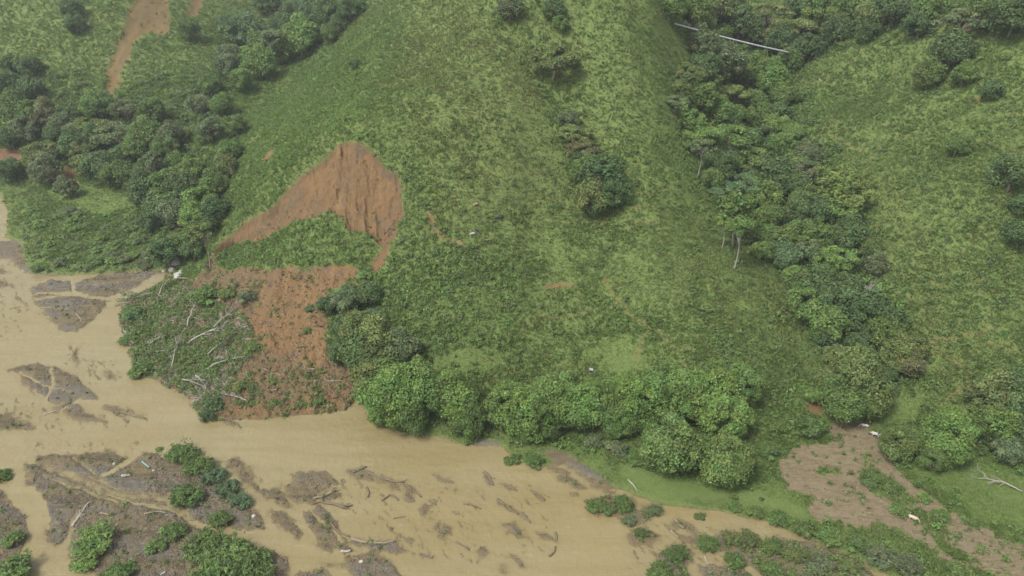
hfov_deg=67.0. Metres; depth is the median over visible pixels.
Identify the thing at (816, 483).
muddy ground
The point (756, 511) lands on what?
round bush
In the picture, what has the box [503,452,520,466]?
willow bush
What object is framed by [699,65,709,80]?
broadleaf tree
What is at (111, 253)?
willow bush
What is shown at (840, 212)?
bamboo clump
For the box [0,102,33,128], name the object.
broadleaf tree
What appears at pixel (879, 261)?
broadleaf tree
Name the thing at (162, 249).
broadleaf tree
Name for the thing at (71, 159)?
broadleaf tree
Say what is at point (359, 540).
log
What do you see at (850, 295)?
broadleaf tree
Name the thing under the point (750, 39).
broadleaf tree
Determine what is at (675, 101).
spreading tree
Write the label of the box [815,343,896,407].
riverside tree
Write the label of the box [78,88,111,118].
broadleaf tree
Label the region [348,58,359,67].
broadleaf tree
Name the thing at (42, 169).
broadleaf tree
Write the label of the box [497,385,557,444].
riverside tree
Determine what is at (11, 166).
broadleaf tree
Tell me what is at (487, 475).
log
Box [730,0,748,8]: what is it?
broadleaf tree
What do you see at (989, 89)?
broadleaf tree
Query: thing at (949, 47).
broadleaf tree
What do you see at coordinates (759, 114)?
broadleaf tree
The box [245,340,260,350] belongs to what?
round bush
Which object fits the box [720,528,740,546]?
willow bush
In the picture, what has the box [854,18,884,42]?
broadleaf tree
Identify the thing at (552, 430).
riverside tree
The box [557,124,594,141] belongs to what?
spreading tree
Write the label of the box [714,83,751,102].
spreading tree
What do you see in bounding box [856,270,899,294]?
bare tree
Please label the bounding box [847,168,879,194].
bamboo clump
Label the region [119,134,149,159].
broadleaf tree
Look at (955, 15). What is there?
spreading tree
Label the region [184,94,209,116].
broadleaf tree
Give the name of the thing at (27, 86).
broadleaf tree
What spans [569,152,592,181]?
broadleaf tree
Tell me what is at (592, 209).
broadleaf tree
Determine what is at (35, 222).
round bush
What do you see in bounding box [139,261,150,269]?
willow bush
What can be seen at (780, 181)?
broadleaf tree
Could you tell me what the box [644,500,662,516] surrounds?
willow bush
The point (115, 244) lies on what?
round bush
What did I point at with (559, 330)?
round bush
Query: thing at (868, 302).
broadleaf tree
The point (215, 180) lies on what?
broadleaf tree
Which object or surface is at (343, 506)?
log
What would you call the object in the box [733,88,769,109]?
broadleaf tree
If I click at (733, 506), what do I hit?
round bush
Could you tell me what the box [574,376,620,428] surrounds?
riverside tree
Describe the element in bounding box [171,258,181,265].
boulder
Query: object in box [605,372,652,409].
riverside tree
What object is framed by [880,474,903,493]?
willow bush
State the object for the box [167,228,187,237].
spreading tree
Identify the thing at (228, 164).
broadleaf tree
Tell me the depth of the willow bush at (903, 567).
199.51 m
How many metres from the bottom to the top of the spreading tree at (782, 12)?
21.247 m
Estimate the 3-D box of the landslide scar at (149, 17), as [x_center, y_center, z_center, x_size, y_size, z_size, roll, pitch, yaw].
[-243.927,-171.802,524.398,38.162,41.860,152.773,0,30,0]
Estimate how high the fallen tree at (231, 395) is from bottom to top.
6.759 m
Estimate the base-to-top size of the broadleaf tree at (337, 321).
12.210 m
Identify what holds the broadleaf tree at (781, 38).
on the hillside
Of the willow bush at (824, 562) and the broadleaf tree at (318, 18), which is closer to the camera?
the willow bush at (824, 562)
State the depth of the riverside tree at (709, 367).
245.92 m
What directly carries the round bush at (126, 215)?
on the hillside
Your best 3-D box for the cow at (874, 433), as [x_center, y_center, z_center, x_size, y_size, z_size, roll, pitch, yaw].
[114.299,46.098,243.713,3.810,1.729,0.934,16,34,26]
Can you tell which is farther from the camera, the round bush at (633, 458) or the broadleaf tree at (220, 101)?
the broadleaf tree at (220, 101)
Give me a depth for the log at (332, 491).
225.56 m
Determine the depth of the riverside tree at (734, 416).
233.88 m
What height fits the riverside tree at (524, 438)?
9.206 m
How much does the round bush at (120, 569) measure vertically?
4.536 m
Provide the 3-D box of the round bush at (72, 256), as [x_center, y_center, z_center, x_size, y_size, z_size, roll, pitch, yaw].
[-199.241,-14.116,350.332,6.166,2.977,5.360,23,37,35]
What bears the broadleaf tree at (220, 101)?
on the hillside
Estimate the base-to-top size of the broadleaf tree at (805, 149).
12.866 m
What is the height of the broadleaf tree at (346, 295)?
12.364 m
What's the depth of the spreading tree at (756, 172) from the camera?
333.81 m
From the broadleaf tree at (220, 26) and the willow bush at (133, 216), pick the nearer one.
the willow bush at (133, 216)
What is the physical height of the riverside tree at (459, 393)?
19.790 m
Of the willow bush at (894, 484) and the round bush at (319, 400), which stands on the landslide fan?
the round bush at (319, 400)
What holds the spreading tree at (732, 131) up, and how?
on the hillside
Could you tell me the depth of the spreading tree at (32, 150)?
428.09 m
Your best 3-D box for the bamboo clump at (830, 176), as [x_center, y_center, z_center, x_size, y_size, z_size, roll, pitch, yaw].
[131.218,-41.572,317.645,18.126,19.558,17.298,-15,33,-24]
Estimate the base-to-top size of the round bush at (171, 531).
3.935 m
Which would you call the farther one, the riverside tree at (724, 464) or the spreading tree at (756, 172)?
the spreading tree at (756, 172)
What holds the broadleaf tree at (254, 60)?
on the hillside
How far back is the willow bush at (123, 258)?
347.22 m
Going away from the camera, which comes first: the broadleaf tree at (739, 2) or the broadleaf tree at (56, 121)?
the broadleaf tree at (56, 121)
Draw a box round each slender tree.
[137,151,162,173]
[187,221,213,270]
[259,29,281,71]
[690,138,710,177]
[715,212,731,247]
[716,197,745,244]
[723,216,756,267]
[726,189,757,246]
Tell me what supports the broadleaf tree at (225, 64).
on the hillside
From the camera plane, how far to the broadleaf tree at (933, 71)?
337.60 m
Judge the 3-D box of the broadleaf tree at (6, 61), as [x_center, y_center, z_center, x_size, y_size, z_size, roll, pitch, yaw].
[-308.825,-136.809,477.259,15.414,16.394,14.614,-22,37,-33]
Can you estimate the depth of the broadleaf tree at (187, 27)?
517.96 m
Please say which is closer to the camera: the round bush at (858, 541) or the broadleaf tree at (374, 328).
the round bush at (858, 541)
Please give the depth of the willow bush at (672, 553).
204.13 m
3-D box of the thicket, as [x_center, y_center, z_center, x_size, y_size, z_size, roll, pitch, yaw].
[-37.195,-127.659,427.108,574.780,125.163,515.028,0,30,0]
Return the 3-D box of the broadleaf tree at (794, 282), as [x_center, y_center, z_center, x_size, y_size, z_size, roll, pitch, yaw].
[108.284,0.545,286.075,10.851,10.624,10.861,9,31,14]
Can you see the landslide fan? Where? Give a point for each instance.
(286, 348)
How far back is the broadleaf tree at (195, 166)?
395.26 m
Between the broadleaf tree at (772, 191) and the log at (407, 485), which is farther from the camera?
the broadleaf tree at (772, 191)
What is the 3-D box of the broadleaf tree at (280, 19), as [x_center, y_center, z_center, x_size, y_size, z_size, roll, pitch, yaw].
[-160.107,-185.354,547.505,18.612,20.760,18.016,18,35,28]
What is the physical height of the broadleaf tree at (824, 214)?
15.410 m
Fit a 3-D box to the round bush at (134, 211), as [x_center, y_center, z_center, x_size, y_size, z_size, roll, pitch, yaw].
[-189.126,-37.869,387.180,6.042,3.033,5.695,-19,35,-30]
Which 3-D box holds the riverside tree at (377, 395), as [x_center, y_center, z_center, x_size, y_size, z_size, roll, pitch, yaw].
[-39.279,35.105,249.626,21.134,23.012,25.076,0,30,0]
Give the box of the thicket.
[14,0,1020,452]
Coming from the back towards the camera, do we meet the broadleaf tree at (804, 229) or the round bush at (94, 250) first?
the round bush at (94, 250)
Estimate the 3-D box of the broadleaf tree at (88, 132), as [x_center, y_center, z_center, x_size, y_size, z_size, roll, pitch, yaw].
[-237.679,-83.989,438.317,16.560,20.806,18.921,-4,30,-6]
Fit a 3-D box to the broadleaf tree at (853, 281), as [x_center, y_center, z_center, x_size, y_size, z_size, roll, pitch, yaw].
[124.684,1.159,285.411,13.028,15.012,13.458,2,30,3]
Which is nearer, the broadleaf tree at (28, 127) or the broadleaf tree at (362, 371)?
the broadleaf tree at (362, 371)
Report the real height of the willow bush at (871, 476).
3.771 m
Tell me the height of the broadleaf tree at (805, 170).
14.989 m
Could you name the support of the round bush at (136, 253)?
on the hillside
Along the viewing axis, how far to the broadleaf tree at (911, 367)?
257.31 m
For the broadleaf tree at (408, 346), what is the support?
on the hillside
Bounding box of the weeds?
[0,210,1019,575]
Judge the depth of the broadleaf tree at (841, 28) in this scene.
413.40 m
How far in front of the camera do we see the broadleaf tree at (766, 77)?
401.71 m
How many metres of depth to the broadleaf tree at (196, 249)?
333.68 m
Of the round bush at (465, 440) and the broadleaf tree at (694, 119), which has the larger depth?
the broadleaf tree at (694, 119)
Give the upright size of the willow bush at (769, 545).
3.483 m
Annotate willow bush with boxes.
[0,547,33,575]
[25,216,36,222]
[52,209,70,218]
[60,206,78,213]
[67,241,82,250]
[67,536,103,573]
[68,223,81,231]
[69,517,117,551]
[87,239,98,244]
[87,254,102,265]
[103,249,118,258]
[115,254,133,262]
[118,221,136,232]
[127,213,139,219]
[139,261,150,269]
[160,436,200,463]
[167,477,205,507]
[176,522,230,564]
[178,451,217,475]
[186,547,241,575]
[198,462,227,484]
[199,527,252,573]
[207,509,233,527]
[211,476,241,498]
[227,489,252,509]
[227,542,273,575]
[242,561,276,575]
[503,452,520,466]
[521,452,545,469]
[584,496,605,512]
[598,504,616,515]
[611,490,634,514]
[619,513,636,526]
[634,525,648,539]
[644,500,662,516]
[663,543,687,565]
[693,511,705,520]
[695,531,719,552]
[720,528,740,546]
[723,548,746,569]
[736,527,762,552]
[759,534,783,555]
[759,558,786,575]
[780,539,807,563]
[805,549,837,575]
[835,557,866,575]
[859,467,882,487]
[865,541,897,569]
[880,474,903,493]
[888,547,926,575]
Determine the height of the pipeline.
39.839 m
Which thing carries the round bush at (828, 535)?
on the hillside
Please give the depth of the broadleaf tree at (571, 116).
319.05 m
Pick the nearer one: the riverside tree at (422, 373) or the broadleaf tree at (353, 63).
the riverside tree at (422, 373)
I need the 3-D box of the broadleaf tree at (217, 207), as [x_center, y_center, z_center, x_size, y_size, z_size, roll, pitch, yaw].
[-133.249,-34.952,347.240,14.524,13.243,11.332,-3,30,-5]
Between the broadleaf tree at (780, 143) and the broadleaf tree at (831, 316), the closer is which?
the broadleaf tree at (831, 316)
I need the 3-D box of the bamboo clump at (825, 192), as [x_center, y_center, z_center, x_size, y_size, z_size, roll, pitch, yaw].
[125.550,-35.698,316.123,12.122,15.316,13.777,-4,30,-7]
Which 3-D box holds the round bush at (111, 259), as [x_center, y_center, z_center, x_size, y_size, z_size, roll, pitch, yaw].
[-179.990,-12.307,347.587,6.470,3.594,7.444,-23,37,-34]
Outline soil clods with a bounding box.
[125,162,393,418]
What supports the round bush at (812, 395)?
on the hillside
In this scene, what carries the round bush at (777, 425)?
on the hillside
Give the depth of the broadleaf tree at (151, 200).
366.45 m
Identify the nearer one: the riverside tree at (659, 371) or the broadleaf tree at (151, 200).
the riverside tree at (659, 371)
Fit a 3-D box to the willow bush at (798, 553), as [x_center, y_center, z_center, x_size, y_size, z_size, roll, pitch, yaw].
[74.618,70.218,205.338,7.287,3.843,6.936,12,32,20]
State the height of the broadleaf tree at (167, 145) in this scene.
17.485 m
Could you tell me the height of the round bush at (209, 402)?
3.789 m
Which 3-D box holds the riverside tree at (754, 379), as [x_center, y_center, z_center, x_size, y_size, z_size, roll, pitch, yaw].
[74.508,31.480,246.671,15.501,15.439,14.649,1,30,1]
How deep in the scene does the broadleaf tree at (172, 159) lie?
404.30 m
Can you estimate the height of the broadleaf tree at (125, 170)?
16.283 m
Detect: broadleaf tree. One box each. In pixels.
[0,52,18,71]
[0,70,21,93]
[0,86,28,107]
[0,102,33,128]
[0,125,25,149]
[0,156,26,183]
[6,115,39,139]
[11,54,43,77]
[14,74,46,99]
[15,98,46,123]
[26,151,64,184]
[29,95,58,123]
[42,122,62,139]
[43,111,74,130]
[52,104,82,122]
[52,174,78,197]
[54,124,89,158]
[58,0,84,18]
[62,13,87,32]
[65,138,97,159]
[68,157,85,173]
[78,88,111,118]
[78,149,120,184]
[79,121,106,149]
[97,159,131,186]
[106,144,133,162]
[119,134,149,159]
[120,162,150,185]
[122,114,159,145]
[122,165,164,207]
[135,96,166,122]
[135,211,163,231]
[140,187,182,218]
[142,167,177,194]
[145,163,167,173]
[145,236,182,267]
[149,135,182,157]
[154,198,183,227]
[156,119,185,142]
[162,150,187,170]
[162,170,200,196]
[171,230,200,255]
[174,16,201,38]
[174,155,206,178]
[177,199,208,229]
[178,239,204,260]
[179,185,220,217]
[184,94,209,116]
[195,72,223,95]
[196,116,225,141]
[198,168,229,194]
[198,196,230,217]
[198,214,219,234]
[206,91,235,115]
[212,52,240,77]
[212,153,240,178]
[213,43,242,59]
[214,13,240,42]
[216,137,242,157]
[219,114,249,134]
[223,11,263,43]
[227,67,253,90]
[233,45,252,62]
[238,42,276,79]
[245,28,270,48]
[251,0,281,16]
[266,39,294,63]
[269,11,290,29]
[279,11,321,56]
[281,0,299,18]
[292,0,317,17]
[306,6,330,36]
[310,0,338,17]
[315,295,340,314]
[320,23,341,44]
[325,339,345,363]
[327,11,350,31]
[328,284,359,313]
[331,313,355,339]
[336,0,366,20]
[336,309,371,342]
[336,329,377,367]
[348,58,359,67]
[348,357,389,392]
[350,379,366,401]
[356,279,382,306]
[356,311,399,357]
[357,308,388,324]
[368,355,405,392]
[370,353,396,366]
[376,325,423,364]
[494,0,524,21]
[540,0,566,17]
[552,15,567,30]
[557,109,579,124]
[569,147,589,163]
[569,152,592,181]
[573,172,608,214]
[577,151,628,190]
[577,194,610,215]
[596,173,632,207]
[660,0,689,22]
[671,78,691,95]
[674,61,707,88]
[679,108,706,130]
[681,0,712,29]
[686,21,720,53]
[686,81,720,110]
[689,48,724,76]
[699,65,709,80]
[699,167,724,187]
[701,16,715,30]
[701,146,741,178]
[704,94,736,123]
[705,74,723,93]
[707,0,733,20]
[713,40,748,81]
[715,23,734,37]
[716,4,765,41]
[729,66,754,84]
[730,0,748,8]
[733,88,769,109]
[734,104,747,120]
[741,29,764,47]
[742,52,768,82]
[744,101,779,127]
[746,176,783,206]
[748,220,777,241]
[749,241,772,259]
[751,150,793,179]
[752,125,776,150]
[753,201,783,224]
[754,55,791,92]
[759,239,780,260]
[761,114,792,133]
[763,20,799,54]
[764,131,799,154]
[766,172,792,197]
[766,225,797,246]
[768,81,802,106]
[769,100,794,117]
[771,242,802,268]
[775,46,803,70]
[780,218,824,246]
[781,123,803,139]
[781,171,814,192]
[781,265,807,280]
[782,151,809,172]
[783,0,804,17]
[783,189,819,223]
[784,286,819,319]
[787,187,807,204]
[790,43,809,57]
[790,263,845,303]
[790,275,810,288]
[792,19,818,37]
[792,238,821,263]
[793,142,821,161]
[793,159,825,184]
[794,32,828,59]
[799,0,837,31]
[802,300,850,339]
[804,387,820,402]
[808,195,838,224]
[811,326,843,344]
[812,245,843,270]
[812,281,860,323]
[814,233,831,250]
[819,232,841,245]
[820,14,855,42]
[826,0,869,29]
[831,212,869,247]
[836,271,865,292]
[841,330,875,350]
[842,308,867,334]
[847,288,906,334]
[851,0,888,30]
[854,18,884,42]
[858,234,883,256]
[862,250,889,274]
[862,310,909,348]
[870,0,913,26]
[875,351,903,373]
[877,331,922,364]
[882,363,898,380]
[889,307,912,331]
[899,351,927,377]
[900,9,936,40]
[903,334,930,356]
[909,55,948,90]
[911,0,952,22]
[925,25,979,71]
[944,133,975,156]
[949,58,981,87]
[962,367,1014,411]
[964,403,986,426]
[970,0,993,19]
[972,404,1023,444]
[975,423,1006,445]
[979,78,1007,99]
[984,0,1023,36]
[984,153,1023,192]
[988,435,1023,464]
[995,367,1023,407]
[996,217,1023,248]
[1001,403,1023,447]
[1007,194,1023,215]
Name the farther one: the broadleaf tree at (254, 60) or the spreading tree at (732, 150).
the broadleaf tree at (254, 60)
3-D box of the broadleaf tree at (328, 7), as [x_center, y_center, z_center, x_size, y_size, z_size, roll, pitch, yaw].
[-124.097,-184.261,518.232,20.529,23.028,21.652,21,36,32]
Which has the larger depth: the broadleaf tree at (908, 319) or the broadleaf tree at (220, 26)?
the broadleaf tree at (220, 26)
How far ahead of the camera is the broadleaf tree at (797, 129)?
359.10 m
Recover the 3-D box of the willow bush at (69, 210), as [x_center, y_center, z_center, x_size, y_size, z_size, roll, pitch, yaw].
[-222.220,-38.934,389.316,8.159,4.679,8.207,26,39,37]
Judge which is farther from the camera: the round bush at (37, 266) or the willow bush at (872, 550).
the round bush at (37, 266)
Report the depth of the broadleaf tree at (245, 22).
523.50 m
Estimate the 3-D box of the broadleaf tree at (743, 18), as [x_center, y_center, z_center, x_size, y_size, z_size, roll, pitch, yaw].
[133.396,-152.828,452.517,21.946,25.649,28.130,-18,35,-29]
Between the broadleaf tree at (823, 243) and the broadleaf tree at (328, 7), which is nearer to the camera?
the broadleaf tree at (823, 243)
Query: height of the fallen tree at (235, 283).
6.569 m
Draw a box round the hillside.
[0,0,1023,575]
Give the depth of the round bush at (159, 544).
206.81 m
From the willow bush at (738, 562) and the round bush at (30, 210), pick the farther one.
the round bush at (30, 210)
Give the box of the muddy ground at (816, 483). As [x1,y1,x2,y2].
[778,419,1023,575]
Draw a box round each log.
[71,501,89,526]
[102,407,145,418]
[144,509,166,514]
[313,486,339,498]
[313,496,352,509]
[329,521,349,536]
[351,537,395,543]
[353,465,366,472]
[365,470,407,482]
[403,483,421,496]
[483,471,492,485]
[496,498,518,513]
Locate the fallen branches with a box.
[115,268,346,421]
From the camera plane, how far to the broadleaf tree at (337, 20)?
496.25 m
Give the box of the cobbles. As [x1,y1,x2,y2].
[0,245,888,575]
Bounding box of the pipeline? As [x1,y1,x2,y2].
[674,23,808,60]
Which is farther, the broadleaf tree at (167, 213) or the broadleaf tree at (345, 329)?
the broadleaf tree at (167, 213)
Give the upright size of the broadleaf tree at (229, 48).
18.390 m
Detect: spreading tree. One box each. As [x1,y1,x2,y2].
[16,141,60,163]
[63,116,109,131]
[68,150,100,171]
[89,121,135,144]
[106,99,139,120]
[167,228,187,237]
[525,44,581,80]
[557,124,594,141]
[564,138,601,154]
[666,95,689,112]
[680,126,726,152]
[703,143,738,154]
[705,123,759,149]
[707,186,737,198]
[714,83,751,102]
[721,172,764,193]
[734,145,776,170]
[735,165,763,179]
[750,2,795,28]
[756,28,768,44]
[764,17,822,37]
[819,343,883,375]
[824,245,862,269]
[931,8,993,31]
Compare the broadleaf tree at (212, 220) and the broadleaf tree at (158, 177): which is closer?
the broadleaf tree at (212, 220)
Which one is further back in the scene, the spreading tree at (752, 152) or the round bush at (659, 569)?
the spreading tree at (752, 152)
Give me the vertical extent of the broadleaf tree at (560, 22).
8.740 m
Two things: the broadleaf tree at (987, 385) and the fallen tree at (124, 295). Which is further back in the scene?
the fallen tree at (124, 295)
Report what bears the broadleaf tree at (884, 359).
on the hillside
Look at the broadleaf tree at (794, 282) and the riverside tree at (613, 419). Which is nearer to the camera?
the riverside tree at (613, 419)
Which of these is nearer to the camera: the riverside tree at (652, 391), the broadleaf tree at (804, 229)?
the riverside tree at (652, 391)
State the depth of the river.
232.05 m
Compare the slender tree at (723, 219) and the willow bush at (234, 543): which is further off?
the slender tree at (723, 219)
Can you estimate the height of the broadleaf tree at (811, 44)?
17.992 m
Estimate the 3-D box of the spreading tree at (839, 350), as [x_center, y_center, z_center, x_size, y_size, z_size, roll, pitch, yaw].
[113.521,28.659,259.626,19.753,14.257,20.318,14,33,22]
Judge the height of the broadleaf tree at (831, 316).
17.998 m
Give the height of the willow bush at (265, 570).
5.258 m
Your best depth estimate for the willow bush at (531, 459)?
235.46 m
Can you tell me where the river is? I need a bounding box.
[0,193,888,575]
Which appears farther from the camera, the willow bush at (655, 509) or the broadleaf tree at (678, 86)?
the broadleaf tree at (678, 86)
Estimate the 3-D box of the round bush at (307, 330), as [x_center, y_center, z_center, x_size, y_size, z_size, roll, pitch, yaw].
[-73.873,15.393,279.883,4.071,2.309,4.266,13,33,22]
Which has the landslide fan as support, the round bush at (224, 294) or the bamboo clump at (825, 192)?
the round bush at (224, 294)
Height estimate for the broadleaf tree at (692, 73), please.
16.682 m
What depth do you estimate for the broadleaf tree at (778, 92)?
394.62 m
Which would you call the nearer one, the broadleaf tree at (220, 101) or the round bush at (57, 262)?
the round bush at (57, 262)
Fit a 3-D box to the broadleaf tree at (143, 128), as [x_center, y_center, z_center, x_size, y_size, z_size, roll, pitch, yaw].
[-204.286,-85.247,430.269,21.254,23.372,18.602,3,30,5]
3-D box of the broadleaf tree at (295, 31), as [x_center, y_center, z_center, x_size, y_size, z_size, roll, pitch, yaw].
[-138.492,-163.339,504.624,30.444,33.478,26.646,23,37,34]
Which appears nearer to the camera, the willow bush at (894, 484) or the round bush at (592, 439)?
the willow bush at (894, 484)
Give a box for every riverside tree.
[355,362,417,428]
[396,354,450,419]
[398,402,430,435]
[427,368,481,422]
[445,398,488,443]
[481,378,526,431]
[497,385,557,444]
[515,418,538,443]
[533,370,583,427]
[534,411,564,439]
[550,380,607,429]
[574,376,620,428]
[600,405,642,439]
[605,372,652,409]
[619,374,674,431]
[637,405,669,434]
[638,409,711,474]
[641,358,681,385]
[662,368,717,421]
[679,366,744,422]
[680,359,725,391]
[693,383,754,443]
[698,430,759,489]
[721,361,769,400]
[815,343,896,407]
[817,372,868,423]
[863,380,897,419]
[877,423,925,462]
[915,441,953,470]
[918,409,979,464]
[937,404,978,432]
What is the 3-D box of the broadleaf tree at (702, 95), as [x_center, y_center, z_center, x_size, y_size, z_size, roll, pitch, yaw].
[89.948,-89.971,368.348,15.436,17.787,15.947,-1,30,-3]
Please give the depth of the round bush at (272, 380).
264.91 m
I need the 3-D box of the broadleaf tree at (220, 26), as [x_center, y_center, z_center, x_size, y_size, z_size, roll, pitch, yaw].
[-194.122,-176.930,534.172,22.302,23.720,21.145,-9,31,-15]
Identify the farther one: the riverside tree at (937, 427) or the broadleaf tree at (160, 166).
the broadleaf tree at (160, 166)
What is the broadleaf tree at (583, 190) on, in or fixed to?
on the hillside
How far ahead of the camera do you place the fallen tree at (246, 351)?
273.98 m
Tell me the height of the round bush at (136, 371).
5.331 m
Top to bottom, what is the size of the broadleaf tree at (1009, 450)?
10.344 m
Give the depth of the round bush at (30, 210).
388.50 m
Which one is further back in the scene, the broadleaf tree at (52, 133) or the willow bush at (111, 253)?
the broadleaf tree at (52, 133)
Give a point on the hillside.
(698, 490)
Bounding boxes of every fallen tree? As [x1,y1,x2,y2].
[114,290,155,306]
[135,346,165,361]
[149,322,175,343]
[158,274,173,295]
[164,335,181,366]
[180,374,207,388]
[186,289,197,325]
[186,320,230,342]
[186,374,223,402]
[203,350,252,369]
[206,329,233,354]
[213,298,243,326]
[217,390,248,400]
[218,282,238,300]
[967,465,1022,491]
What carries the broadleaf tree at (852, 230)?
on the hillside
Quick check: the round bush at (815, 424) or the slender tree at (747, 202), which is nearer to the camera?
the round bush at (815, 424)
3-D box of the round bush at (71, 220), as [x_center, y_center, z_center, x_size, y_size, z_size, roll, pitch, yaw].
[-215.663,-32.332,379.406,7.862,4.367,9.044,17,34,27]
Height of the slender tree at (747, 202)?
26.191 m
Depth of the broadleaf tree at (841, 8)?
415.50 m
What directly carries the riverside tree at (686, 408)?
on the hillside
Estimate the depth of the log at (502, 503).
221.15 m
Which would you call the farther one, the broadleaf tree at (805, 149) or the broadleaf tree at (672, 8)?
the broadleaf tree at (672, 8)
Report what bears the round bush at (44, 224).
on the hillside
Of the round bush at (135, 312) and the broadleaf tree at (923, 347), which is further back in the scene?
the round bush at (135, 312)
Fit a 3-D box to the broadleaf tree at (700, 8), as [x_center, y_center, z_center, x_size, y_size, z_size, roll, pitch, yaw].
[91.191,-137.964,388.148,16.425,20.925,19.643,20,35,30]
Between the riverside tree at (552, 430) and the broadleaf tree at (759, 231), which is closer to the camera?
the riverside tree at (552, 430)
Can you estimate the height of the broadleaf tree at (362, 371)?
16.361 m
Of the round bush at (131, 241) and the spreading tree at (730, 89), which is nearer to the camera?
the round bush at (131, 241)
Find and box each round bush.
[0,468,11,481]
[0,530,26,548]
[21,207,39,215]
[28,263,46,271]
[29,219,46,228]
[32,211,41,216]
[34,222,46,228]
[42,240,56,247]
[50,258,66,266]
[64,216,82,226]
[64,253,78,258]
[72,209,86,216]
[81,222,92,227]
[91,244,104,253]
[94,234,110,240]
[101,558,136,575]
[103,211,114,216]
[103,256,117,263]
[105,240,122,249]
[116,336,131,344]
[121,306,146,320]
[123,212,133,219]
[125,238,134,245]
[126,362,154,378]
[130,208,140,213]
[130,232,139,238]
[130,250,141,257]
[133,235,148,244]
[140,250,149,259]
[144,536,166,555]
[155,446,163,452]
[158,521,188,541]
[170,483,182,494]
[186,286,218,305]
[198,409,214,420]
[201,395,223,410]
[217,287,236,298]
[233,381,246,390]
[236,289,257,303]
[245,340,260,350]
[267,376,278,384]
[302,327,311,333]
[303,304,314,311]
[314,397,324,403]
[357,270,372,279]
[461,437,472,444]
[554,327,564,333]
[582,433,606,447]
[604,440,628,457]
[624,451,643,465]
[646,560,671,575]
[726,501,741,512]
[744,505,763,518]
[754,442,779,460]
[766,509,791,526]
[767,418,791,431]
[788,412,829,436]
[790,520,817,538]
[816,525,842,546]
[844,532,870,553]
[888,501,910,515]
[916,492,932,504]
[934,508,951,520]
[946,561,975,575]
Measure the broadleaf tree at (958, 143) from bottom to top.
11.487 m
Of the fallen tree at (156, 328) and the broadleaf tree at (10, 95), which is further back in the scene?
the broadleaf tree at (10, 95)
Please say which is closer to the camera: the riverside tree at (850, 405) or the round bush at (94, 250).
the riverside tree at (850, 405)
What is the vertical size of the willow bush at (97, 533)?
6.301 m
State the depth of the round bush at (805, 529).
210.82 m
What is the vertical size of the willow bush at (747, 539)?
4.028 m
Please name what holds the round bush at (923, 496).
on the muddy ground at (816, 483)
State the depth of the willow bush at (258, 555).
200.53 m
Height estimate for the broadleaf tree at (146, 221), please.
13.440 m
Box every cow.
[868,431,880,436]
[907,514,919,521]
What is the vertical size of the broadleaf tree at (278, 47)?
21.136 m
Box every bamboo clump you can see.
[803,182,833,199]
[814,165,862,199]
[814,218,835,237]
[827,195,865,220]
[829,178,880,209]
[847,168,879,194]
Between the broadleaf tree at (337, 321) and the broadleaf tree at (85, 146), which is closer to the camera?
the broadleaf tree at (337, 321)
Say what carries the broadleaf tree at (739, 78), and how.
on the hillside
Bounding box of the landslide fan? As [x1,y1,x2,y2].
[121,260,359,420]
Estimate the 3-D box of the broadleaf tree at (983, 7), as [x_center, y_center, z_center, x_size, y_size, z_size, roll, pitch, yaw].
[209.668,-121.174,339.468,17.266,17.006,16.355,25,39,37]
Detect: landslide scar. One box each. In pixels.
[103,0,203,94]
[203,139,408,272]
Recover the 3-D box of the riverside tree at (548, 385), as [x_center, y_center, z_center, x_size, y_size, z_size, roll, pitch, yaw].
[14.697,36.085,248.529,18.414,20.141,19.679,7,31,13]
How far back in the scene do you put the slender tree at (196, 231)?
321.48 m
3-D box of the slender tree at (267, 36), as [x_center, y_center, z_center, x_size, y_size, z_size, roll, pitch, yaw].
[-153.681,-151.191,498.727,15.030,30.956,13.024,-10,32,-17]
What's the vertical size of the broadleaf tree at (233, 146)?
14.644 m
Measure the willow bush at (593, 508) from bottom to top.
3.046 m
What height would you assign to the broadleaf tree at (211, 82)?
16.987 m
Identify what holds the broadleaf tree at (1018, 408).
on the hillside
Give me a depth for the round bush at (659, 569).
199.32 m
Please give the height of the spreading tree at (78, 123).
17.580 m
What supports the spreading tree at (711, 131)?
on the hillside
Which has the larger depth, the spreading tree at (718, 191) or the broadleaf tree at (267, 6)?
the broadleaf tree at (267, 6)
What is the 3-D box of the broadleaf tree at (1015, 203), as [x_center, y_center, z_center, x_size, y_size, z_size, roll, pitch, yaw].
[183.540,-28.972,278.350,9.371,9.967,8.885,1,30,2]
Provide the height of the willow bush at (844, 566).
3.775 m
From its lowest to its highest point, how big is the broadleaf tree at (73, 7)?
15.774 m

